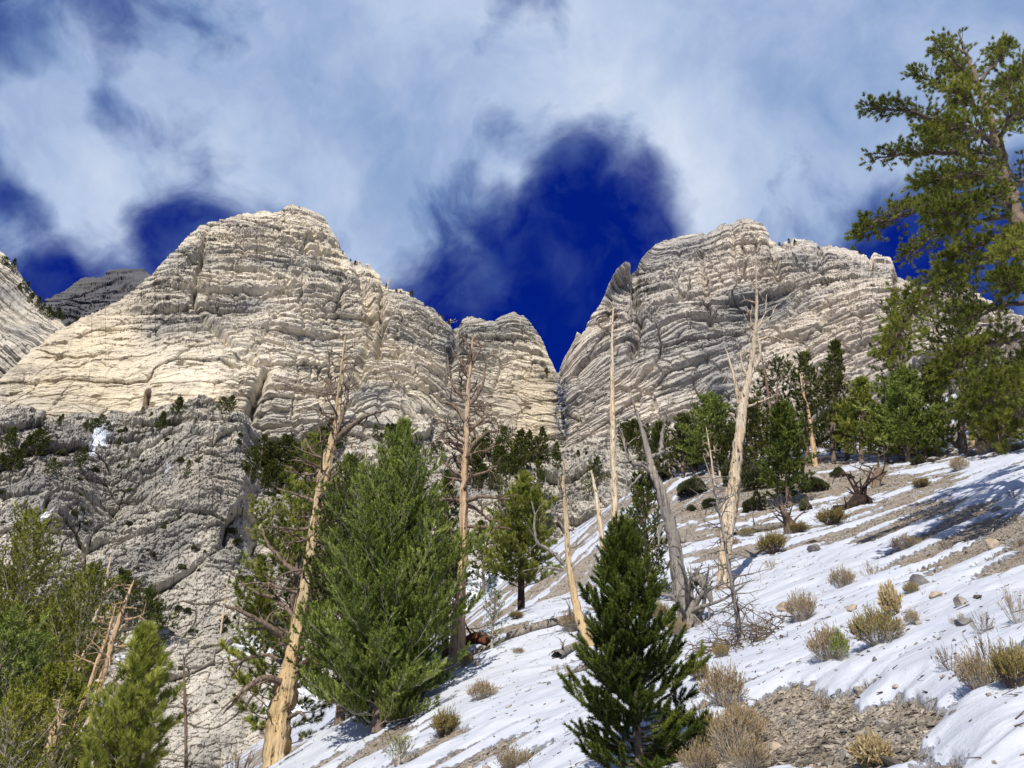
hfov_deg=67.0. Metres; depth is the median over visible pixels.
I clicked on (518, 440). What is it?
conifer tree
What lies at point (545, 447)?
conifer tree
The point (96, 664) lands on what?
dead tree
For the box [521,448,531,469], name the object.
conifer tree
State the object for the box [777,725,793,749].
fallen branch
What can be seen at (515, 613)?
shrub
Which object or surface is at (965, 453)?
shrub
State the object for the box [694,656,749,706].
shrub
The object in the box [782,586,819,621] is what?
shrub
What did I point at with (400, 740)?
fir tree
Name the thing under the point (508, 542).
pine tree
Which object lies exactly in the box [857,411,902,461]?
conifer tree
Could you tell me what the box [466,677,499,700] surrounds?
shrub
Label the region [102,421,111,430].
conifer tree
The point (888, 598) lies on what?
grass tuft
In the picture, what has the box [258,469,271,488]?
conifer tree
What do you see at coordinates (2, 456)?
conifer tree
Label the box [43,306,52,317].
conifer tree
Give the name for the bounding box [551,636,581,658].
fallen log
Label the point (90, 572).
juniper tree
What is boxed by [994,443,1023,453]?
shrub
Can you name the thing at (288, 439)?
conifer tree
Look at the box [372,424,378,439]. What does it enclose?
conifer tree
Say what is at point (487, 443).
conifer tree
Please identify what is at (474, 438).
conifer tree
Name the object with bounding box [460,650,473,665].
shrub
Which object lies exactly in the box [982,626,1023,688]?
shrub
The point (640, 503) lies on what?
fir tree
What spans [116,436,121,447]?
conifer tree
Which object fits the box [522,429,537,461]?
conifer tree
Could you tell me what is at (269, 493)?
evergreen shrub
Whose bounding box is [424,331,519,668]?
dead tree
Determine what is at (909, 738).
rock
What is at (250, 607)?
pine tree
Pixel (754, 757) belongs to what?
shrub
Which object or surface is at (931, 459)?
rock
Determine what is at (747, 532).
shrub
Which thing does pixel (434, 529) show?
conifer tree
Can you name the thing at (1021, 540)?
shrub
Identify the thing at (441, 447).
conifer tree
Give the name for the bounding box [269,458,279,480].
conifer tree
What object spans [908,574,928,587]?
rock
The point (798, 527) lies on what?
shrub
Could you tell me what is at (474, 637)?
rotten log
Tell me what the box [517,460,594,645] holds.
dead tree
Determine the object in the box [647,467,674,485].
evergreen shrub
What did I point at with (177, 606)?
evergreen shrub
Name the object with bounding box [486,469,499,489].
conifer tree
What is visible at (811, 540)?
rock
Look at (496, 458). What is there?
conifer tree
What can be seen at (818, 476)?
rock
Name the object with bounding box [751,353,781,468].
dead tree
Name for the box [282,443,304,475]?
conifer tree
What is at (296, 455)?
conifer tree
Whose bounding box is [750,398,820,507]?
conifer tree
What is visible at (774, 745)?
rock
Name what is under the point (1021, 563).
dry stalks
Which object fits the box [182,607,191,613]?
evergreen shrub
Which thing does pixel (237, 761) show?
shrub
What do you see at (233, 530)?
evergreen shrub
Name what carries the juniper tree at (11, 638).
on the ground
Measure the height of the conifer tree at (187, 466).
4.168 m
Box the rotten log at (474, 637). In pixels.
[465,622,498,645]
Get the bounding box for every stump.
[652,539,749,629]
[768,497,809,533]
[848,445,887,487]
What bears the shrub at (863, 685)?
on the ground
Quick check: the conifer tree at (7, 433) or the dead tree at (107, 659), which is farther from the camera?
the conifer tree at (7, 433)
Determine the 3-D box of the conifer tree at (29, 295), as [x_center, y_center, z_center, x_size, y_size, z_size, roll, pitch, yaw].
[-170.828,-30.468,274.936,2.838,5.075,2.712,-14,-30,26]
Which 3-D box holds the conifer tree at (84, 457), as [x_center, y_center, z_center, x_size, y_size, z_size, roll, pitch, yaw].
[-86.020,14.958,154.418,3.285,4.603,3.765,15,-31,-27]
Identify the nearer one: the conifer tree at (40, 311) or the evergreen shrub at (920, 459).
the evergreen shrub at (920, 459)
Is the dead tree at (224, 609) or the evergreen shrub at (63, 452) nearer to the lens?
the dead tree at (224, 609)
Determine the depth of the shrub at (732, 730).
6.99 m
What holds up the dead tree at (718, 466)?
on the ground
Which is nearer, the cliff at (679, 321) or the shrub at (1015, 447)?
the shrub at (1015, 447)
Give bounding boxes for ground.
[221,392,1023,767]
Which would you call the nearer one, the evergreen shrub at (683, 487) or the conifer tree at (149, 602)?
the evergreen shrub at (683, 487)
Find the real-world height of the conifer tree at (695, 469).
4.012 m
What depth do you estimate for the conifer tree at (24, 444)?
159.28 m
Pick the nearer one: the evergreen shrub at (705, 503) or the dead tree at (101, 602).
the dead tree at (101, 602)
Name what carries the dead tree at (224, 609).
on the ground
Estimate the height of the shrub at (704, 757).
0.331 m
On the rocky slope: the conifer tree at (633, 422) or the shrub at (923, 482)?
the conifer tree at (633, 422)
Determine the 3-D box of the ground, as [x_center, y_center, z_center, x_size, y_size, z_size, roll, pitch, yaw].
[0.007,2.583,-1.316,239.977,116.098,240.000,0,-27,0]
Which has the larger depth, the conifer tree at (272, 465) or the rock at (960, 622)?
the conifer tree at (272, 465)
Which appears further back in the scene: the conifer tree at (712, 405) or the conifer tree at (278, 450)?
the conifer tree at (278, 450)
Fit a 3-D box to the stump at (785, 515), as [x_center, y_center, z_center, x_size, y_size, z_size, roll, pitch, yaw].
[10.596,4.949,29.728,1.331,1.648,1.517,20,-33,-34]
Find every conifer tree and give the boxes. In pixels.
[0,255,9,265]
[0,426,18,453]
[0,452,8,467]
[3,426,18,442]
[3,448,26,473]
[9,258,17,270]
[16,442,27,461]
[23,281,29,291]
[23,435,32,448]
[26,292,34,302]
[26,426,53,458]
[33,296,42,307]
[37,306,42,313]
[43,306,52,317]
[45,457,58,477]
[53,307,63,317]
[55,416,62,425]
[72,447,90,468]
[82,419,88,428]
[86,418,101,433]
[98,414,105,424]
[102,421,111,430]
[106,565,153,626]
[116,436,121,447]
[125,457,130,468]
[131,585,179,648]
[155,411,167,431]
[169,396,187,415]
[183,459,191,479]
[215,396,227,413]
[224,395,239,414]
[242,444,263,479]
[243,552,287,650]
[250,471,256,483]
[255,434,270,466]
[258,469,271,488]
[260,460,281,487]
[261,440,279,468]
[262,449,271,468]
[265,444,285,468]
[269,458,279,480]
[271,431,295,466]
[271,463,299,490]
[281,495,313,589]
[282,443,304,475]
[289,450,303,475]
[309,466,349,559]
[317,425,327,450]
[324,417,338,445]
[342,434,348,444]
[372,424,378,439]
[378,432,383,442]
[383,422,397,442]
[427,495,459,587]
[434,441,445,454]
[456,448,487,484]
[467,520,498,594]
[469,437,482,465]
[473,459,482,486]
[473,468,482,490]
[476,428,497,457]
[477,455,510,544]
[481,462,489,480]
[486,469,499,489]
[489,444,504,468]
[491,448,507,474]
[495,425,512,454]
[501,445,509,465]
[505,456,517,476]
[507,437,530,466]
[507,454,519,473]
[512,428,528,456]
[516,458,524,470]
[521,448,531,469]
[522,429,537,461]
[527,442,533,460]
[530,461,561,543]
[531,435,542,459]
[536,444,551,463]
[538,425,549,446]
[550,442,561,458]
[551,451,562,467]
[579,455,609,494]
[617,422,627,448]
[621,418,645,452]
[621,423,639,445]
[634,436,643,455]
[636,419,673,469]
[645,423,649,438]
[652,412,707,477]
[673,390,733,473]
[676,425,708,471]
[709,419,748,470]
[724,391,774,468]
[749,353,794,458]
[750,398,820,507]
[770,348,835,465]
[800,338,850,463]
[823,402,863,459]
[826,375,885,463]
[854,362,950,462]
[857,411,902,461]
[866,291,921,388]
[891,361,959,456]
[899,416,948,459]
[916,274,997,452]
[947,361,1015,451]
[966,338,1023,438]
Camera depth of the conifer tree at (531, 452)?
217.28 m
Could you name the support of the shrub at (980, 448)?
on the ground
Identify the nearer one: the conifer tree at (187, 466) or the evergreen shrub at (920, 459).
the evergreen shrub at (920, 459)
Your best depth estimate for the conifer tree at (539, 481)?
178.57 m
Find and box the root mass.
[832,464,885,509]
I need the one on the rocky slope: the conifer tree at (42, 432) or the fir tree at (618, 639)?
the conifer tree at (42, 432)
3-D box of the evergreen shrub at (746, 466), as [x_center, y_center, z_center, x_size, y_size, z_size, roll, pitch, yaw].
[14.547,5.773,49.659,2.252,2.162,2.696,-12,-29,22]
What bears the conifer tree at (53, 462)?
on the rocky slope
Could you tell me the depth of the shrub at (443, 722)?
13.27 m
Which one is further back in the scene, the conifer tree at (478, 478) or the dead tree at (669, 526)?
the conifer tree at (478, 478)
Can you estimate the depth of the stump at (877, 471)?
36.75 m
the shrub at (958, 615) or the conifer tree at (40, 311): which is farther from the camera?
the conifer tree at (40, 311)
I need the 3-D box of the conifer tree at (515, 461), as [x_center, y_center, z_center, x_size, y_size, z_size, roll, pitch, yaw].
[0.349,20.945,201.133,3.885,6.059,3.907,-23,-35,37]
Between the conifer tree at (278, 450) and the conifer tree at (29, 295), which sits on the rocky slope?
the conifer tree at (278, 450)
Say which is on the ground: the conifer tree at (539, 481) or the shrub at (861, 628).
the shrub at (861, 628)
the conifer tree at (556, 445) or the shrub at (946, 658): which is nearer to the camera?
the shrub at (946, 658)
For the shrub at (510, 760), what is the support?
on the ground
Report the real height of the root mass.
2.190 m
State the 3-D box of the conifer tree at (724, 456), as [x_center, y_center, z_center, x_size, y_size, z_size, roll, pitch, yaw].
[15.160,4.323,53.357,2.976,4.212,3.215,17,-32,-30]
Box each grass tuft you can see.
[843,727,892,766]
[877,578,903,615]
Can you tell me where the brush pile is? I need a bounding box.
[682,604,798,663]
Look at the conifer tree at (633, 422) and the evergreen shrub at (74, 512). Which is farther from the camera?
the conifer tree at (633, 422)
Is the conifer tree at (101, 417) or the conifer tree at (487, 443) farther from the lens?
the conifer tree at (487, 443)
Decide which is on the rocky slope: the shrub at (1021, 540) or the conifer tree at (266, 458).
the conifer tree at (266, 458)
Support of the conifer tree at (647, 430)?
on the rocky slope
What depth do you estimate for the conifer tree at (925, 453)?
47.13 m
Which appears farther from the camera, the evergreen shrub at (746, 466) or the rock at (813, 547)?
the evergreen shrub at (746, 466)
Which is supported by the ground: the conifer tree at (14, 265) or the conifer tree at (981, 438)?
the conifer tree at (981, 438)
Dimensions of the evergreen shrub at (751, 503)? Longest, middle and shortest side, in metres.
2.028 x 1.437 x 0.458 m
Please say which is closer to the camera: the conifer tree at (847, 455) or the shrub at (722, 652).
the shrub at (722, 652)
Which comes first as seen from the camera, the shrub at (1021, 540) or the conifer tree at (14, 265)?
the shrub at (1021, 540)
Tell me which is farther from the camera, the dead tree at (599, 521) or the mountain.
the mountain
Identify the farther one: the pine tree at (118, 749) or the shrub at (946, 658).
the pine tree at (118, 749)
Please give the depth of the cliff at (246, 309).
237.43 m
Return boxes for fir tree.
[282,451,371,724]
[382,732,417,766]
[428,469,475,658]
[474,586,508,648]
[557,510,711,767]
[619,467,679,592]
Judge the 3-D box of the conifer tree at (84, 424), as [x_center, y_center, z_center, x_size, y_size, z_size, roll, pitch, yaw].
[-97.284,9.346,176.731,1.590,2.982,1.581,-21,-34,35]
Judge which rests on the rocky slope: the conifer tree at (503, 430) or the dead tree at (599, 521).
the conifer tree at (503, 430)
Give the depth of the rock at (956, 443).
48.26 m
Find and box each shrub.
[55,449,68,456]
[71,509,78,516]
[90,467,99,472]
[125,521,133,526]
[174,604,182,611]
[176,457,185,463]
[177,563,186,569]
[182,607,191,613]
[217,741,261,767]
[224,527,230,534]
[229,528,237,534]
[232,537,243,542]
[263,491,277,498]
[428,698,462,737]
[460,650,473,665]
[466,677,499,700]
[492,743,530,767]
[507,609,523,618]
[512,647,524,652]
[557,607,585,631]
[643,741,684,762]
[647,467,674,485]
[652,599,669,619]
[668,614,689,634]
[675,736,725,767]
[676,477,708,496]
[685,656,708,680]
[686,504,696,510]
[688,703,725,743]
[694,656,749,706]
[701,498,719,508]
[701,707,758,759]
[704,692,772,749]
[711,640,728,656]
[720,459,751,485]
[721,733,774,767]
[733,538,742,544]
[737,526,755,535]
[740,467,783,491]
[741,489,766,512]
[755,523,790,553]
[762,557,779,570]
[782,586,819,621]
[784,519,810,532]
[798,498,812,510]
[801,621,854,660]
[804,476,831,490]
[810,504,850,524]
[812,693,833,712]
[826,563,858,588]
[829,466,845,477]
[829,619,849,660]
[844,602,906,645]
[856,676,872,693]
[859,559,885,575]
[886,534,924,550]
[901,606,921,624]
[902,580,919,593]
[908,476,931,487]
[909,454,927,464]
[932,641,960,670]
[937,537,954,549]
[946,454,969,470]
[948,610,971,625]
[948,646,996,689]
[962,445,976,456]
[962,622,997,682]
[967,605,995,633]
[973,440,1000,453]
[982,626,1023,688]
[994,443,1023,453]
[996,582,1023,623]
[1009,534,1023,546]
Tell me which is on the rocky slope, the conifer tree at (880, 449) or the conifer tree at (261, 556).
the conifer tree at (261, 556)
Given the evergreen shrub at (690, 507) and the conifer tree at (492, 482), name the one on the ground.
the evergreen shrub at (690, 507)
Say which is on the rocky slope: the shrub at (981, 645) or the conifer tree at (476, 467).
the conifer tree at (476, 467)
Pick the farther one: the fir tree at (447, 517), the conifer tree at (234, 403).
the conifer tree at (234, 403)
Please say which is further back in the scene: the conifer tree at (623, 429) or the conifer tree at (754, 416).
the conifer tree at (623, 429)
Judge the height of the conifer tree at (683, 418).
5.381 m
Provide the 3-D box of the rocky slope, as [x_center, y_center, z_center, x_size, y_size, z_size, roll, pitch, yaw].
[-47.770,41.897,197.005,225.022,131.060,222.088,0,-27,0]
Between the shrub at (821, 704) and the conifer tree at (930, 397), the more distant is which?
the conifer tree at (930, 397)
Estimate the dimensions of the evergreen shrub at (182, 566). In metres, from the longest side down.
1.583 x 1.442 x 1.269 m
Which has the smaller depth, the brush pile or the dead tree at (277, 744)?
the brush pile
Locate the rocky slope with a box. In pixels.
[0,394,759,767]
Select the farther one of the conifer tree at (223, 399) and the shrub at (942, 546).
the conifer tree at (223, 399)
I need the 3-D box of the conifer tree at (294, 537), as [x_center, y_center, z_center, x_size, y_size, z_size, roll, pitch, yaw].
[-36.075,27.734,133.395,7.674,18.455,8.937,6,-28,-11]
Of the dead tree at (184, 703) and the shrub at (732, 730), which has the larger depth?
the dead tree at (184, 703)
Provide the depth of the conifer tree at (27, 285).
276.87 m
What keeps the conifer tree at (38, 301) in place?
on the ridge
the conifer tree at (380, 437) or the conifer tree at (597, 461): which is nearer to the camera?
the conifer tree at (597, 461)
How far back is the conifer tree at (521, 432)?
218.15 m
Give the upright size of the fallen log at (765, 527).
1.144 m
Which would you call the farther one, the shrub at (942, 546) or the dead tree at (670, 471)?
the dead tree at (670, 471)
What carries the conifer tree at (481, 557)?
on the rocky slope
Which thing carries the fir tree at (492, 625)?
on the ground
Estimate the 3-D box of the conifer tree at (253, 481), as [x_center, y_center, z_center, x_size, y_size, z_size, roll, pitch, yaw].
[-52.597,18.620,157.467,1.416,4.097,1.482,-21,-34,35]
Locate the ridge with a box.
[0,251,65,378]
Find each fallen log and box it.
[506,597,590,639]
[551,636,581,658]
[563,663,587,676]
[733,513,782,534]
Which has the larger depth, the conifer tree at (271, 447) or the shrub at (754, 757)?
the conifer tree at (271, 447)
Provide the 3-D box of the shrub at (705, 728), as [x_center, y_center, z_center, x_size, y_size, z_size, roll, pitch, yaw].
[1.950,3.413,7.776,0.413,0.437,0.429,-7,-28,14]
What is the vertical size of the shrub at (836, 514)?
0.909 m
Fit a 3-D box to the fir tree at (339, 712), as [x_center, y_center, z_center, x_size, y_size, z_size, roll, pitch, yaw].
[-3.921,4.827,19.380,3.272,6.823,3.177,0,-27,0]
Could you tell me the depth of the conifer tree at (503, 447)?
200.36 m
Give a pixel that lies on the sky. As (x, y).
(488, 160)
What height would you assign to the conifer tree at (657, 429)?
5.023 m
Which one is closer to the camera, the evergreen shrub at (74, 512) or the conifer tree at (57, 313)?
the evergreen shrub at (74, 512)
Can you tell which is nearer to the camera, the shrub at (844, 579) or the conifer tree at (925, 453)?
the shrub at (844, 579)
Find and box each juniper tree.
[0,499,87,729]
[0,603,89,767]
[0,656,102,767]
[0,683,74,767]
[10,560,128,767]
[25,591,121,765]
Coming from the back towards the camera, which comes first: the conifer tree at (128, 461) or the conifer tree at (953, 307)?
the conifer tree at (128, 461)
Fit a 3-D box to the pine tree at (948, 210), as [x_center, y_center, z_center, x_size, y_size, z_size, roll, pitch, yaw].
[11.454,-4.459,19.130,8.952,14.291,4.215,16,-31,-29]
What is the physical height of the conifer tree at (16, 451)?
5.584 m
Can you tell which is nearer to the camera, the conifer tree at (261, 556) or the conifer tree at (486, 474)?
the conifer tree at (261, 556)
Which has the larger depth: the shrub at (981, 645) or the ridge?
the ridge
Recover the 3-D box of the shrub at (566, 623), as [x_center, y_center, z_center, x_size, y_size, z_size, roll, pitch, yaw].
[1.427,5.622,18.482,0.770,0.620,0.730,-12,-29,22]
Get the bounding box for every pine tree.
[76,617,187,767]
[217,431,340,743]
[296,416,499,732]
[479,469,565,610]
[843,26,1023,456]
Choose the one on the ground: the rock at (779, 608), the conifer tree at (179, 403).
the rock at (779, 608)
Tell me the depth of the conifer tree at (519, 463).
202.34 m
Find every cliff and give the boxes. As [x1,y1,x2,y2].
[0,204,567,451]
[557,218,1023,456]
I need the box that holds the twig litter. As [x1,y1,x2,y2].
[281,484,1023,767]
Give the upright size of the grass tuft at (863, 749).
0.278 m
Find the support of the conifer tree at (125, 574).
on the rocky slope
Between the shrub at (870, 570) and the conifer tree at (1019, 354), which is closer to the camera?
the shrub at (870, 570)
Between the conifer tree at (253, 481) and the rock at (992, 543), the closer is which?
the rock at (992, 543)
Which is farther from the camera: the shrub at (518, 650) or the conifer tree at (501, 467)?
the conifer tree at (501, 467)
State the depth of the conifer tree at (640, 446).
202.09 m
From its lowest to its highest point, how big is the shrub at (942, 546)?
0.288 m
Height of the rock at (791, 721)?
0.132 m
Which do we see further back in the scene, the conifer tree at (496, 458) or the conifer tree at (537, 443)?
the conifer tree at (537, 443)
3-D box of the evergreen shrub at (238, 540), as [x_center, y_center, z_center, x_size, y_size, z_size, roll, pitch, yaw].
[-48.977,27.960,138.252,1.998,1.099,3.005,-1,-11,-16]
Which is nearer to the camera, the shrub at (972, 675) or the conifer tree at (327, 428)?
the shrub at (972, 675)
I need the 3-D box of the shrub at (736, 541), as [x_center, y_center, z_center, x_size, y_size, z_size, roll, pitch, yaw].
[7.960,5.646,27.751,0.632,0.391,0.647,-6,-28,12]
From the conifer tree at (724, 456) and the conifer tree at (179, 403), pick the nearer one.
the conifer tree at (724, 456)
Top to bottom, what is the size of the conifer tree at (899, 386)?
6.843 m
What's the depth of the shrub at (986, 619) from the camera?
6.88 m
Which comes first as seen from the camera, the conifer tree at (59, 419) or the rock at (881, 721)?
the rock at (881, 721)
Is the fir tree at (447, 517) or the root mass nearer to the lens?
the fir tree at (447, 517)
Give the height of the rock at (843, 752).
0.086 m
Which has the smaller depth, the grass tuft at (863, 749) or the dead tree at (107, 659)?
the grass tuft at (863, 749)
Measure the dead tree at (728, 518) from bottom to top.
11.524 m
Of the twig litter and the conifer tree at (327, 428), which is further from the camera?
the conifer tree at (327, 428)
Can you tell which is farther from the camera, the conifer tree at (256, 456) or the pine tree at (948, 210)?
the conifer tree at (256, 456)
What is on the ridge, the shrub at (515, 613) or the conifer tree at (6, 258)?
the conifer tree at (6, 258)
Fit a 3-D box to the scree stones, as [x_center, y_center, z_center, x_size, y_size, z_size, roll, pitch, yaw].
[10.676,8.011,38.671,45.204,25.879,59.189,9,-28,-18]
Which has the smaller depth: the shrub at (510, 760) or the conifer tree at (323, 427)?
the shrub at (510, 760)
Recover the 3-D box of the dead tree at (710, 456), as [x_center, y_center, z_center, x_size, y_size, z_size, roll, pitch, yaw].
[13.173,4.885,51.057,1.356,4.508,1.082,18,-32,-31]
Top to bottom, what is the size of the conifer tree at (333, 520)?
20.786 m
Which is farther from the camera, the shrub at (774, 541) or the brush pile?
the shrub at (774, 541)
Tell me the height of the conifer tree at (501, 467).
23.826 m
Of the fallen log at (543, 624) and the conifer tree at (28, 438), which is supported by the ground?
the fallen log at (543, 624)
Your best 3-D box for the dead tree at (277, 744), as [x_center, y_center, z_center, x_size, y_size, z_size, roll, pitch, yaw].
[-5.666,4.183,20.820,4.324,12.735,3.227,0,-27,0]
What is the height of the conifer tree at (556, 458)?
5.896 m
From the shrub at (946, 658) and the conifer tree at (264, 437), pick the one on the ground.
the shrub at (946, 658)
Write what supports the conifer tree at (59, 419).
on the rocky slope
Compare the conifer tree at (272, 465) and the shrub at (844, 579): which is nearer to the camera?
the shrub at (844, 579)
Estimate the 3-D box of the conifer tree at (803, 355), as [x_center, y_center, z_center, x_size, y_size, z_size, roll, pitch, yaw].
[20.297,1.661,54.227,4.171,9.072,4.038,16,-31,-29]
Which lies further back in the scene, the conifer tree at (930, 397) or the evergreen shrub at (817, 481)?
the conifer tree at (930, 397)
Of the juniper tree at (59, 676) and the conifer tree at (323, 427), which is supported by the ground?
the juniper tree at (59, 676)
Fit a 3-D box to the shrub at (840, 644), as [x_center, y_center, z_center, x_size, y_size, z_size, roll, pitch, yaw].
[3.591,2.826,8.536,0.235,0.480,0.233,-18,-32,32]
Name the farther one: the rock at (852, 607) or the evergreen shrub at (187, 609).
the evergreen shrub at (187, 609)
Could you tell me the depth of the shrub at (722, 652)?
11.26 m
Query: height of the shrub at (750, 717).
0.555 m
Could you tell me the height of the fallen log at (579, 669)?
0.426 m
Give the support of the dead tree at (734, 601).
on the ground
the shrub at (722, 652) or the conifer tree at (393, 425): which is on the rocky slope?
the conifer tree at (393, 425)
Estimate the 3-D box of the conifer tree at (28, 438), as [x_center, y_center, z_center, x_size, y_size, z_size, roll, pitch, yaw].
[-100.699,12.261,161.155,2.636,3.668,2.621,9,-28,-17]
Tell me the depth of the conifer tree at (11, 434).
157.09 m
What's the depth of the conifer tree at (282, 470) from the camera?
167.18 m
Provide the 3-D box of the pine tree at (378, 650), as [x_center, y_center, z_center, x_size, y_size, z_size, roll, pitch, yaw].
[-2.815,3.922,17.194,4.343,7.007,3.871,-17,-32,30]
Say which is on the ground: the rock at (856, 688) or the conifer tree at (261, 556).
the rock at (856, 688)
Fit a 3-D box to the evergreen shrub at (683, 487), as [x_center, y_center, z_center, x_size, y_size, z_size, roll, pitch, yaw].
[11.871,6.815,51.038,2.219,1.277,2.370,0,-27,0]
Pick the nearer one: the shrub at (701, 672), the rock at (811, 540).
the shrub at (701, 672)
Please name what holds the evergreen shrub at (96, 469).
on the rocky slope
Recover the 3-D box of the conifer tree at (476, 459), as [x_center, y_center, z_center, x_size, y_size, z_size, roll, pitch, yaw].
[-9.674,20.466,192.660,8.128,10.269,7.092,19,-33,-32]
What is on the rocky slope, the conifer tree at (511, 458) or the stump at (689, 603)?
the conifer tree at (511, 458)
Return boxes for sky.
[0,0,1023,372]
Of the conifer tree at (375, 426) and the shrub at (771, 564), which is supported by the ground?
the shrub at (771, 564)
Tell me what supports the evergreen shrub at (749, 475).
on the ground
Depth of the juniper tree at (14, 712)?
11.90 m
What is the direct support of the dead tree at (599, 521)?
on the ground
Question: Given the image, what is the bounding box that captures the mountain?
[43,268,150,325]
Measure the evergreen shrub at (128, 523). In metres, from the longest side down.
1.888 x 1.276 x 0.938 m
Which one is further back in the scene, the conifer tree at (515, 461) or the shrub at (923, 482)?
the conifer tree at (515, 461)
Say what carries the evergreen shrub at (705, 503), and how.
on the ground
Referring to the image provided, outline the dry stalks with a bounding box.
[320,462,1023,767]
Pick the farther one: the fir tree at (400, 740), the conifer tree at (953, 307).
the conifer tree at (953, 307)
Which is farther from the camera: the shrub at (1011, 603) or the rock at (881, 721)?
the shrub at (1011, 603)
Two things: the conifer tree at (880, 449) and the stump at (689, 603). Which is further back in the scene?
the conifer tree at (880, 449)
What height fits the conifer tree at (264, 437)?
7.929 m
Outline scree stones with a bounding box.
[279,438,1023,767]
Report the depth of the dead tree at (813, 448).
51.68 m
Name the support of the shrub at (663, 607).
on the ground
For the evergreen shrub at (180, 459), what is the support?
on the rocky slope
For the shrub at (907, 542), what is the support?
on the ground
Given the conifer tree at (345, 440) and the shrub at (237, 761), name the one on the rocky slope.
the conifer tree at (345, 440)
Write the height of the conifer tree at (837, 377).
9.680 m
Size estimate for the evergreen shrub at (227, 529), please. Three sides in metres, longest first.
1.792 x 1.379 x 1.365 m
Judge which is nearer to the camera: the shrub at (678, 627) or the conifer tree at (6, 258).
the shrub at (678, 627)
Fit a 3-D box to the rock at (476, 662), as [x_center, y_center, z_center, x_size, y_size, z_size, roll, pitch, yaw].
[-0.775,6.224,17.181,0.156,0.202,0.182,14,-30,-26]
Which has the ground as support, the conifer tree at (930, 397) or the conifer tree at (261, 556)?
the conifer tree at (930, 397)
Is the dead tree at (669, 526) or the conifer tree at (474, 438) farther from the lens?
the conifer tree at (474, 438)
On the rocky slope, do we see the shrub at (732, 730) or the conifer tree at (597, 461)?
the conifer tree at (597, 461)
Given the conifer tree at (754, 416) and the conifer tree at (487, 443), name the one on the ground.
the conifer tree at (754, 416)
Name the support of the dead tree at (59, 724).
on the ground
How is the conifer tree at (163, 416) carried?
on the rocky slope
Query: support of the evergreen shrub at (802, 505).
on the ground
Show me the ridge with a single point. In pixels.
(26, 327)
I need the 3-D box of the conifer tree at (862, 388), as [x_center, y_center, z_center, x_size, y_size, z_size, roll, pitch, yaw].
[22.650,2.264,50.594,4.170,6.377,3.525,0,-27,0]
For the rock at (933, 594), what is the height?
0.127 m
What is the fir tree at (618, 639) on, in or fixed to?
on the ground
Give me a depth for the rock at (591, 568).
34.97 m
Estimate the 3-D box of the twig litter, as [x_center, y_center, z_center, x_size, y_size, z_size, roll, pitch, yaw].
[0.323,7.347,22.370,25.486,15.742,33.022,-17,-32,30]
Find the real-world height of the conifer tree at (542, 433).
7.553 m
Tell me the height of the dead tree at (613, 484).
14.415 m
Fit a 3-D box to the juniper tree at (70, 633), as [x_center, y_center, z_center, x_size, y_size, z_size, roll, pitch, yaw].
[-15.829,12.978,25.846,4.828,12.046,5.051,0,-27,0]
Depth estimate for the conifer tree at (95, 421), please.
175.16 m
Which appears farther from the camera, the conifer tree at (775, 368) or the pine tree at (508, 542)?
the conifer tree at (775, 368)
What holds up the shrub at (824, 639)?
on the ground
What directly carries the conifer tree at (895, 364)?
on the ground
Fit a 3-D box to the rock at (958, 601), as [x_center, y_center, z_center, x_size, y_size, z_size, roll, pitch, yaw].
[5.020,2.439,8.633,0.130,0.150,0.136,0,-27,0]
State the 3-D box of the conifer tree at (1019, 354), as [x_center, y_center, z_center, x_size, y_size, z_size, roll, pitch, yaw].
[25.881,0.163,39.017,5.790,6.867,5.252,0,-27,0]
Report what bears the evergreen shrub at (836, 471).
on the ground
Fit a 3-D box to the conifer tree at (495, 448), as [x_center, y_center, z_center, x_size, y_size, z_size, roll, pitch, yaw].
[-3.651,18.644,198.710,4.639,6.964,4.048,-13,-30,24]
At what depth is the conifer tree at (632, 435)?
212.53 m
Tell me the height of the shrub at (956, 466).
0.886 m
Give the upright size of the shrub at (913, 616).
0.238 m
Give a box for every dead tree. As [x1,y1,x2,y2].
[30,698,77,767]
[63,605,115,767]
[67,555,122,719]
[74,580,145,766]
[176,654,198,767]
[212,332,386,767]
[217,574,230,633]
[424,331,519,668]
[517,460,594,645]
[590,470,604,552]
[610,300,618,523]
[615,396,687,601]
[667,449,672,479]
[689,455,774,637]
[703,427,717,487]
[712,442,721,475]
[715,262,788,590]
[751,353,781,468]
[797,374,817,466]
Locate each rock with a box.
[473,659,480,665]
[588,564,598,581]
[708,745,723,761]
[768,741,781,750]
[776,601,786,611]
[787,718,795,727]
[805,538,820,543]
[807,544,820,552]
[808,471,827,487]
[840,749,851,758]
[846,604,856,610]
[853,686,866,695]
[875,719,888,724]
[906,735,913,741]
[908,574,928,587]
[927,457,940,461]
[929,591,942,598]
[951,432,970,447]
[953,595,967,607]
[954,618,972,625]
[985,538,999,550]
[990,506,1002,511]
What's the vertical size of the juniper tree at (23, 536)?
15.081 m

